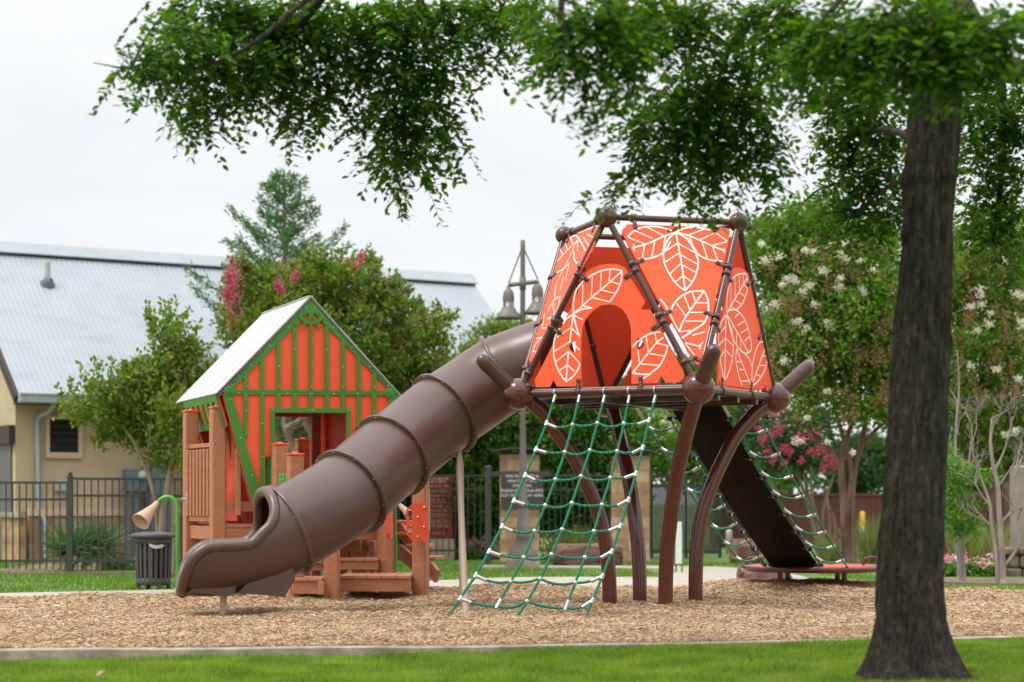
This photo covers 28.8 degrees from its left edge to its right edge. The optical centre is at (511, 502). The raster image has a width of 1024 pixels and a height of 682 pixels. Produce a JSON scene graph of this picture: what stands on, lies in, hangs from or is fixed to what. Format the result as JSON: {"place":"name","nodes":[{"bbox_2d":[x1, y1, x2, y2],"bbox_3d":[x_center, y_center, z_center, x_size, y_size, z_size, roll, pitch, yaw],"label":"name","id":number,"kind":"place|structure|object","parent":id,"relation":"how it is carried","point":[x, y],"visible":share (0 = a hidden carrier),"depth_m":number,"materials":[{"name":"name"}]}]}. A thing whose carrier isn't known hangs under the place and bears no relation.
{"place":"outdoors","nodes":[
{"label":"outdoors","id":0,"kind":"place"},
{"bbox_2d":[0,577,712,597],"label":"path","id":1,"kind":"structure","parent":0,"point":[651,581],"depth_m":24.57,"materials":[{"name":"concrete"}]},
{"bbox_2d":[437,538,491,559],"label":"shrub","id":2,"kind":"object","parent":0,"point":[471,546],"visible":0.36,"depth_m":35.21,"materials":[{"name":"green plant"}]},
{"bbox_2d":[0,635,1023,681],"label":"grass","id":3,"kind":"structure","parent":0,"point":[657,663],"depth_m":12.62,"materials":[{"name":"green plant"}]},
{"bbox_2d":[0,504,1023,681],"bbox_3d":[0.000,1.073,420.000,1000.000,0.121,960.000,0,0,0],"label":"ground","id":4,"kind":"structure","parent":0,"point":[709,557],"depth_m":28.23,"materials":[{"name":"green plant"}]},
{"bbox_2d":[52,293,219,573],"bbox_3d":[-4.967,-0.919,26.670,2.382,3.760,1.887,0,0,0],"label":"crape myrtle","id":5,"kind":"object","parent":4,"relation":"on","point":[162,391],"visible":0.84,"depth_m":26.52,"materials":[{"name":"green plant"}]},
{"bbox_2d":[131,531,175,589],"bbox_3d":[-4.123,0.672,22.900,0.516,0.666,0.516,0,0,0],"label":"litter bin","id":6,"kind":"object","parent":4,"relation":"on","point":[153,555],"visible":0.98,"depth_m":22.74,"materials":[{"name":"black metal"}]},
{"bbox_2d":[0,558,397,573],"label":"planting bed","id":7,"kind":"object","parent":4,"relation":"on","point":[61,571],"visible":0.05,"depth_m":28.95,"materials":[{"name":"soil"}]},
{"bbox_2d":[0,471,73,571],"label":"picket fence","id":8,"kind":"object","parent":7,"relation":"on","point":[68,499],"visible":1,"depth_m":28.22,"materials":[{"name":"metal"}]},
{"bbox_2d":[27,508,131,570],"bbox_3d":[-6.244,0.680,29.020,1.601,1.226,1.155,0,0,0],"label":"yucca","id":9,"kind":"object","parent":7,"relation":"on","point":[88,543],"visible":0.66,"depth_m":28.91,"materials":[{"name":"green plant"}]},
{"bbox_2d":[122,469,148,558],"bbox_3d":[-6.390,0.226,33.888,0.397,1.566,0.310,0,0,-32],"label":"electric meter","id":10,"kind":"object","parent":7,"relation":"on","point":[132,473],"visible":0.56,"depth_m":33.85,"materials":[{"name":"blue"}]},
{"bbox_2d":[74,477,208,568],"bbox_3d":[-5.054,0.306,28.375,2.335,1.311,0.035,0,0,-6],"label":"picket fence","id":11,"kind":"object","parent":7,"relation":"on","point":[84,495],"visible":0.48,"depth_m":28.31,"materials":[{"name":"metal"}]},
{"bbox_2d":[102,554,180,570],"bbox_3d":[-5.445,0.900,29.341,1.200,0.296,1.121,0,0,0],"label":"flower bed","id":12,"kind":"object","parent":7,"relation":"on","point":[122,566],"visible":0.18,"depth_m":29.08,"materials":[{"name":"green plant"}]},
{"bbox_2d":[145,463,171,529],"bbox_3d":[-6.058,0.271,34.110,0.365,1.879,0.280,0,0,-32],"label":"electric cabinet","id":13,"kind":"object","parent":7,"relation":"on","point":[155,473],"visible":0.16,"depth_m":33.97,"materials":[{"name":"blue"}]},
{"bbox_2d":[180,168,363,456],"bbox_3d":[-3.910,-2.300,34.028,3.574,6.805,3.222,0,0,30],"label":"cedar tree","id":14,"kind":"object","parent":7,"relation":"on","point":[286,237],"visible":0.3,"depth_m":33.80,"materials":[{"name":"green plant"}]},
{"bbox_2d":[209,238,462,559],"bbox_3d":[-2.654,-1.510,29.529,3.907,4.791,3.183,0,0,0],"label":"crape myrtle","id":15,"kind":"object","parent":7,"relation":"on","point":[398,357],"visible":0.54,"depth_m":28.97,"materials":[{"name":"green plant"}]},
{"bbox_2d":[0,241,499,563],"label":"building","id":16,"kind":"structure","parent":4,"relation":"on","point":[63,308],"depth_m":34.58,"materials":[{"name":"paint"}]},
{"bbox_2d":[0,444,11,559],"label":"door","id":17,"kind":"structure","parent":16,"relation":"in","point":[5,449],"depth_m":33.59,"materials":[{"name":"grey"}]},
{"bbox_2d":[53,479,66,557],"bbox_3d":[-7.562,0.378,33.516,0.256,1.530,0.217,0,0,-32],"label":"telephone box","id":18,"kind":"object","parent":16,"relation":"attached to","point":[56,487],"visible":0.35,"depth_m":33.49,"materials":[{"name":"grey metal"}]},
{"bbox_2d":[44,415,82,458],"bbox_3d":[-7.565,-1.103,33.601,0.645,0.727,0.070,0,0,-32],"label":"window","id":19,"kind":"structure","parent":16,"relation":"in","point":[60,440],"depth_m":33.59,"materials":[{"name":"paint"}]},
{"bbox_2d":[397,470,438,544],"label":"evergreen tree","id":20,"kind":"object","parent":4,"relation":"on","point":[407,505],"visible":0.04,"depth_m":35.19,"materials":[{"name":"green plant"}]},
{"bbox_2d":[398,474,483,556],"bbox_3d":[-1.472,0.237,34.500,1.973,1.443,0.035,0,0,-6],"label":"picket fence","id":21,"kind":"object","parent":4,"relation":"on","point":[455,489],"visible":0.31,"depth_m":34.53,"materials":[{"name":"metal"}]},
{"bbox_2d":[429,477,453,559],"bbox_3d":[-1.303,0.286,35.000,0.575,1.468,0.200,0,0,0],"label":"rules board","id":22,"kind":"object","parent":4,"relation":"on","point":[439,521],"visible":0.67,"depth_m":34.92,"materials":[{"name":"red"}]},
{"bbox_2d":[431,426,500,558],"bbox_3d":[-1.072,-0.684,35.599,2.093,3.481,2.256,0,0,0],"label":"evergreen tree","id":23,"kind":"object","parent":4,"relation":"on","point":[470,467],"visible":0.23,"depth_m":35.23,"materials":[{"name":"green plant"}]},
{"bbox_2d":[449,309,537,555],"bbox_3d":[-0.388,-1.321,37.328,2.173,4.745,1.975,0,0,0],"label":"crape myrtle","id":24,"kind":"object","parent":4,"relation":"on","point":[495,326],"visible":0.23,"depth_m":37.21,"materials":[{"name":"green plant"}]},
{"bbox_2d":[0,577,1023,648],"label":"mulch bed","id":25,"kind":"object","parent":4,"relation":"on","point":[564,624],"visible":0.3,"depth_m":16.46,"materials":[{"name":"brown wood"}]},
{"bbox_2d":[0,608,37,610],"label":"concrete slab","id":26,"kind":"structure","parent":25,"relation":"on","point":[17,608],"depth_m":17.88,"materials":[{"name":"beige concrete"}]},
{"bbox_2d":[132,494,187,596],"bbox_3d":[-3.555,0.535,20.340,0.683,1.231,0.213,0,0,-45],"label":"talk tube","id":27,"kind":"object","parent":25,"relation":"on","point":[142,519],"visible":0.91,"depth_m":20.30,"materials":[{"name":"metal"}]},
{"bbox_2d":[176,295,443,599],"bbox_3d":[-1.974,-0.472,21.209,2.799,3.345,3.233,0,0,-21],"label":"playhouse","id":28,"kind":"object","parent":25,"relation":"on","point":[304,357],"visible":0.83,"depth_m":20.67,"materials":[{"name":"orange plastic"}]},
{"bbox_2d":[395,503,411,572],"bbox_3d":[-1.127,0.546,20.931,0.110,1.107,0.248,0,0,-34],"label":"talk tube","id":29,"kind":"object","parent":25,"relation":"on","point":[402,508],"visible":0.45,"depth_m":20.99,"materials":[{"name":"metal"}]},
{"bbox_2d":[476,206,814,605],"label":"climbing tower","id":30,"kind":"structure","parent":25,"relation":"on","point":[608,300],"depth_m":18.21,"materials":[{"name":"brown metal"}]},
{"bbox_2d":[176,317,575,615],"bbox_3d":[-1.103,-0.297,18.170,4.129,2.995,1.559,0,0,-37],"label":"tube slide","id":31,"kind":"object","parent":30,"relation":"attached to","point":[370,473],"visible":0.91,"depth_m":17.80,"materials":[{"name":"plastic"}]},
{"bbox_2d":[447,385,657,616],"bbox_3d":[0.377,-0.009,17.360,1.045,2.063,1.755,0,0,39],"label":"rope net","id":32,"kind":"object","parent":30,"relation":"hanging from","point":[570,504],"visible":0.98,"depth_m":17.41,"materials":[{"name":"green fabric"}]},
{"bbox_2d":[535,264,684,386],"bbox_3d":[0.868,-1.598,17.930,1.506,1.095,0.018,0,0,29],"label":"door panel","id":33,"kind":"structure","parent":30,"relation":"in","point":[606,284],"depth_m":17.90,"materials":[{"name":"orange plastic"}]},
{"bbox_2d":[741,556,876,583],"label":"round platform","id":34,"kind":"structure","parent":25,"relation":"on","point":[843,569],"depth_m":22.48,"materials":[{"name":"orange plastic"}]},
{"bbox_2d":[635,405,848,567],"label":"climbing ramp","id":35,"kind":"structure","parent":34,"relation":"on","point":[750,498],"depth_m":21.02,"materials":[{"name":"rubber"}]},
{"bbox_2d":[0,635,1023,661],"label":"kerb","id":36,"kind":"structure","parent":4,"relation":"on","point":[20,654],"depth_m":13.58,"materials":[{"name":"grey concrete"}]},
{"bbox_2d":[0,560,1023,592],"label":"lawn grass","id":37,"kind":"structure","parent":4,"relation":"on","point":[108,583],"depth_m":26.84,"materials":[{"name":"green plant"}]},
{"bbox_2d":[469,408,562,548],"bbox_3d":[0.027,-0.633,35.840,2.141,3.390,2.346,0,0,0],"label":"evergreen tree","id":38,"kind":"object","parent":4,"relation":"on","point":[506,434],"visible":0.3,"depth_m":35.31,"materials":[{"name":"green plant"}]},
{"bbox_2d":[492,447,546,562],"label":"stone pillar","id":39,"kind":"structure","parent":4,"relation":"on","point":[509,461],"depth_m":33.07,"materials":[{"name":"grey stone"}]},
{"bbox_2d":[485,466,549,563],"bbox_3d":[0.090,0.205,32.200,1.049,1.590,0.100,0,0,0],"label":"rules sign","id":40,"kind":"object","parent":39,"relation":"attached to","point":[510,486],"visible":0.74,"depth_m":32.17,"materials":[{"name":"grey metal"}]},
{"bbox_2d":[89,0,1023,681],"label":"shade tree","id":41,"kind":"object","parent":4,"relation":"on","point":[949,58],"visible":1,"depth_m":12.09,"materials":[{"name":"green plant"}]},
{"bbox_2d":[518,405,611,539],"bbox_3d":[0.917,-0.731,35.677,2.074,3.585,2.258,0,0,0],"label":"evergreen tree","id":42,"kind":"object","parent":4,"relation":"on","point":[563,415],"visible":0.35,"depth_m":35.11,"materials":[{"name":"green plant"}]},
{"bbox_2d":[540,475,610,556],"bbox_3d":[1.115,0.243,34.700,1.273,1.443,0.035,0,0,-9],"label":"picket fence","id":43,"kind":"object","parent":4,"relation":"on","point":[566,489],"visible":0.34,"depth_m":34.67,"materials":[{"name":"metal"}]},
{"bbox_2d":[552,543,622,565],"bbox_3d":[1.206,0.841,31.800,1.122,0.351,0.680,0,0,0],"label":"boulder","id":44,"kind":"object","parent":4,"relation":"on","point":[573,549],"visible":0.55,"depth_m":31.47,"materials":[{"name":"brown stone"}]},
{"bbox_2d":[557,377,661,542],"bbox_3d":[1.705,-0.707,35.642,1.976,3.532,1.998,0,0,0],"label":"evergreen tree","id":45,"kind":"object","parent":4,"relation":"on","point":[635,438],"visible":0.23,"depth_m":35.25,"materials":[{"name":"green plant"}]},
{"bbox_2d":[603,448,657,562],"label":"stone pillar","id":46,"kind":"structure","parent":4,"relation":"on","point":[643,488],"depth_m":33.09,"materials":[{"name":"grey stone"}]},
{"bbox_2d":[650,475,721,557],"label":"metal gate","id":47,"kind":"structure","parent":46,"relation":"attached to","point":[685,520],"depth_m":35.68,"materials":[{"name":"metal"}]},
{"bbox_2d":[631,408,680,483],"bbox_3d":[2.251,-0.485,37.508,2.141,3.074,2.057,0,0,0],"label":"flowering shrub","id":48,"kind":"object","parent":4,"relation":"on","point":[664,440],"visible":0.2,"depth_m":37.10,"materials":[{"name":"green plant"}]},
{"bbox_2d":[619,350,765,548],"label":"leafy tree","id":49,"kind":"object","parent":4,"relation":"on","point":[694,367],"visible":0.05,"depth_m":42.88,"materials":[{"name":"green plant"}]},
{"bbox_2d":[654,405,746,496],"bbox_3d":[3.626,-0.563,38.593,2.310,3.234,1.674,0,0,0],"label":"flowering shrub","id":50,"kind":"object","parent":4,"relation":"on","point":[691,465],"visible":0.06,"depth_m":38.28,"materials":[{"name":"green plant"}]},
{"bbox_2d":[726,530,731,552],"bbox_3d":[3.684,0.668,33.800,0.107,0.403,0.110,0,0,0],"label":"bollard","id":51,"kind":"object","parent":4,"relation":"on","point":[728,535],"visible":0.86,"depth_m":33.76,"materials":[{"name":"grey"}]},
{"bbox_2d":[728,539,760,563],"bbox_3d":[3.854,0.853,33.000,0.510,0.486,0.510,0,0,0],"label":"boulder","id":52,"kind":"object","parent":4,"relation":"on","point":[744,552],"visible":0.34,"depth_m":32.76,"materials":[{"name":"brown stone"}]},
{"bbox_2d":[736,566,791,578],"bbox_3d":[3.288,0.947,26.000,0.680,0.230,0.510,0,0,0],"label":"boulder","id":53,"kind":"object","parent":4,"relation":"on","point":[740,573],"visible":0.2,"depth_m":25.75,"materials":[{"name":"brown stone"}]},
{"bbox_2d":[724,390,845,558],"bbox_3d":[4.786,-0.576,34.818,2.349,3.274,2.250,0,0,0],"label":"crape myrtle","id":54,"kind":"object","parent":4,"relation":"on","point":[801,453],"visible":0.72,"depth_m":34.64,"materials":[{"name":"pink plant"}]},
{"bbox_2d":[754,428,837,493],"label":"leafy tree","id":55,"kind":"object","parent":4,"relation":"on","point":[785,486],"visible":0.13,"depth_m":55.65,"materials":[{"name":"green plant"}]},
{"bbox_2d":[715,494,881,547],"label":"wooden fence","id":56,"kind":"object","parent":4,"relation":"on","point":[866,503],"visible":0.2,"depth_m":45.00,"materials":[{"name":"brown wood"}]},
{"bbox_2d":[744,184,900,562],"bbox_3d":[4.774,-1.909,30.046,2.978,5.751,3.405,0,0,0],"label":"crape myrtle","id":57,"kind":"object","parent":4,"relation":"on","point":[808,311],"visible":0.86,"depth_m":29.24,"materials":[{"name":"green leaf"},{"name":"brown bark"},{"name":"white petal"}]},
{"bbox_2d":[812,420,886,493],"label":"leafy tree","id":58,"kind":"object","parent":4,"relation":"on","point":[871,472],"visible":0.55,"depth_m":57.38,"materials":[{"name":"green plant"}]},
{"bbox_2d":[860,511,864,537],"bbox_3d":[7.042,0.482,40.000,0.107,0.593,0.110,0,0,0],"label":"bollard","id":59,"kind":"object","parent":4,"relation":"on","point":[862,514],"visible":0.44,"depth_m":39.95,"materials":[{"name":"yellow"}]},
{"bbox_2d":[944,551,998,576],"bbox_3d":[6.147,0.867,27.365,1.077,0.379,1.447,0,0,0],"label":"flower bed","id":60,"kind":"object","parent":4,"relation":"on","point":[976,567],"visible":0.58,"depth_m":27.06,"materials":[{"name":"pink plant"}]},
{"bbox_2d":[946,433,1003,489],"bbox_3d":[9.649,-0.360,39.818,2.701,2.904,2.980,0,0,-28],"label":"leafy tree","id":61,"kind":"object","parent":4,"relation":"on","point":[975,487],"visible":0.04,"depth_m":39.26,"materials":[{"name":"green plant"}]},
{"bbox_2d":[944,490,1009,556],"bbox_3d":[7.857,0.450,33.500,2.345,1.300,0.056,0,0,25],"label":"wooden fence","id":62,"kind":"object","parent":4,"relation":"on","point":[984,512],"visible":0.07,"depth_m":33.47,"materials":[{"name":"brown wood"}]},
{"bbox_2d":[944,577,1023,585],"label":"bed","id":63,"kind":"object","parent":4,"relation":"on","point":[972,581],"visible":0.21,"depth_m":24.78,"materials":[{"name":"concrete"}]},
{"bbox_2d":[948,350,999,576],"bbox_3d":[5.882,-0.574,25.924,1.148,3.108,0.708,0,0,23],"label":"bare tree","id":64,"kind":"object","parent":63,"relation":"on","point":[955,438],"visible":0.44,"depth_m":25.99,"materials":[{"name":"grey plant"}]},
{"bbox_2d":[945,435,1005,580],"bbox_3d":[5.580,0.079,24.987,1.251,1.856,0.888,0,0,-37],"label":"sapling","id":65,"kind":"object","parent":63,"relation":"on","point":[954,519],"visible":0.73,"depth_m":24.92,"materials":[{"name":"green plant"}]},
{"bbox_2d":[947,384,1023,582],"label":"bare tree","id":66,"kind":"object","parent":63,"relation":"on","point":[1001,563],"visible":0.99,"depth_m":24.28,"materials":[{"name":"grey plant"}]},
{"bbox_2d":[948,197,1023,543],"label":"crape myrtle","id":67,"kind":"object","parent":4,"relation":"on","point":[988,326],"visible":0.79,"depth_m":30.44,"materials":[{"name":"green leaf"},{"name":"brown bark"},{"name":"white petal"}]},
{"bbox_2d":[997,547,1023,576],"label":"stone wall","id":68,"kind":"structure","parent":4,"relation":"on","point":[1014,564],"depth_m":27.00,"materials":[{"name":"beige stone"}]},
{"bbox_2d":[1010,465,1023,567],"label":"stone slab","id":69,"kind":"structure","parent":4,"relation":"on","point":[1019,489],"depth_m":27.65,"materials":[{"name":"beige stone"}]},
{"bbox_2d":[0,0,1023,503],"label":"sky","id":70,"kind":"structure","parent":0,"point":[70,176],"materials":[{"name":"white"}]},
{"bbox_2d":[540,527,593,560],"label":"ornamental grass","id":71,"kind":"object","parent":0,"point":[549,549],"depth_m":34.06,"materials":[{"name":"green plant"}]},
{"bbox_2d":[545,520,597,548],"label":"ornamental grass","id":72,"kind":"object","parent":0,"point":[582,537],"depth_m":34.10,"materials":[{"name":"green plant"}]},
{"bbox_2d":[482,565,807,580],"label":"side path","id":73,"kind":"structure","parent":0,"point":[714,573],"depth_m":29.43,"materials":[{"name":"concrete"}]},
{"bbox_2d":[496,240,542,566],"bbox_3d":[0.170,-1.525,30.800,0.845,5.071,0.520,0,0,0],"label":"street lamp","id":74,"kind":"object","parent":73,"relation":"on","point":[508,310],"visible":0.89,"depth_m":30.75,"materials":[{"name":"metal"}]},
{"bbox_2d":[675,522,682,571],"bbox_3d":[2.391,0.644,28.500,0.112,0.730,0.030,0,0,0],"label":"yard sign","id":75,"kind":"object","parent":73,"relation":"on","point":[679,548],"visible":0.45,"depth_m":28.48,"materials":[{"name":"white"}]},
{"bbox_2d":[805,533,862,561],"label":"ornamental grass","id":76,"kind":"object","parent":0,"point":[829,555],"depth_m":33.89,"materials":[{"name":"green plant"}]},
{"bbox_2d":[838,509,880,563],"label":"ornamental grass","id":77,"kind":"object","parent":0,"point":[869,547],"depth_m":32.90,"materials":[{"name":"green plant"}]},
{"bbox_2d":[944,515,1009,559],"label":"ornamental grass","id":78,"kind":"object","parent":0,"point":[982,546],"depth_m":29.28,"materials":[{"name":"green plant"}]}
]}

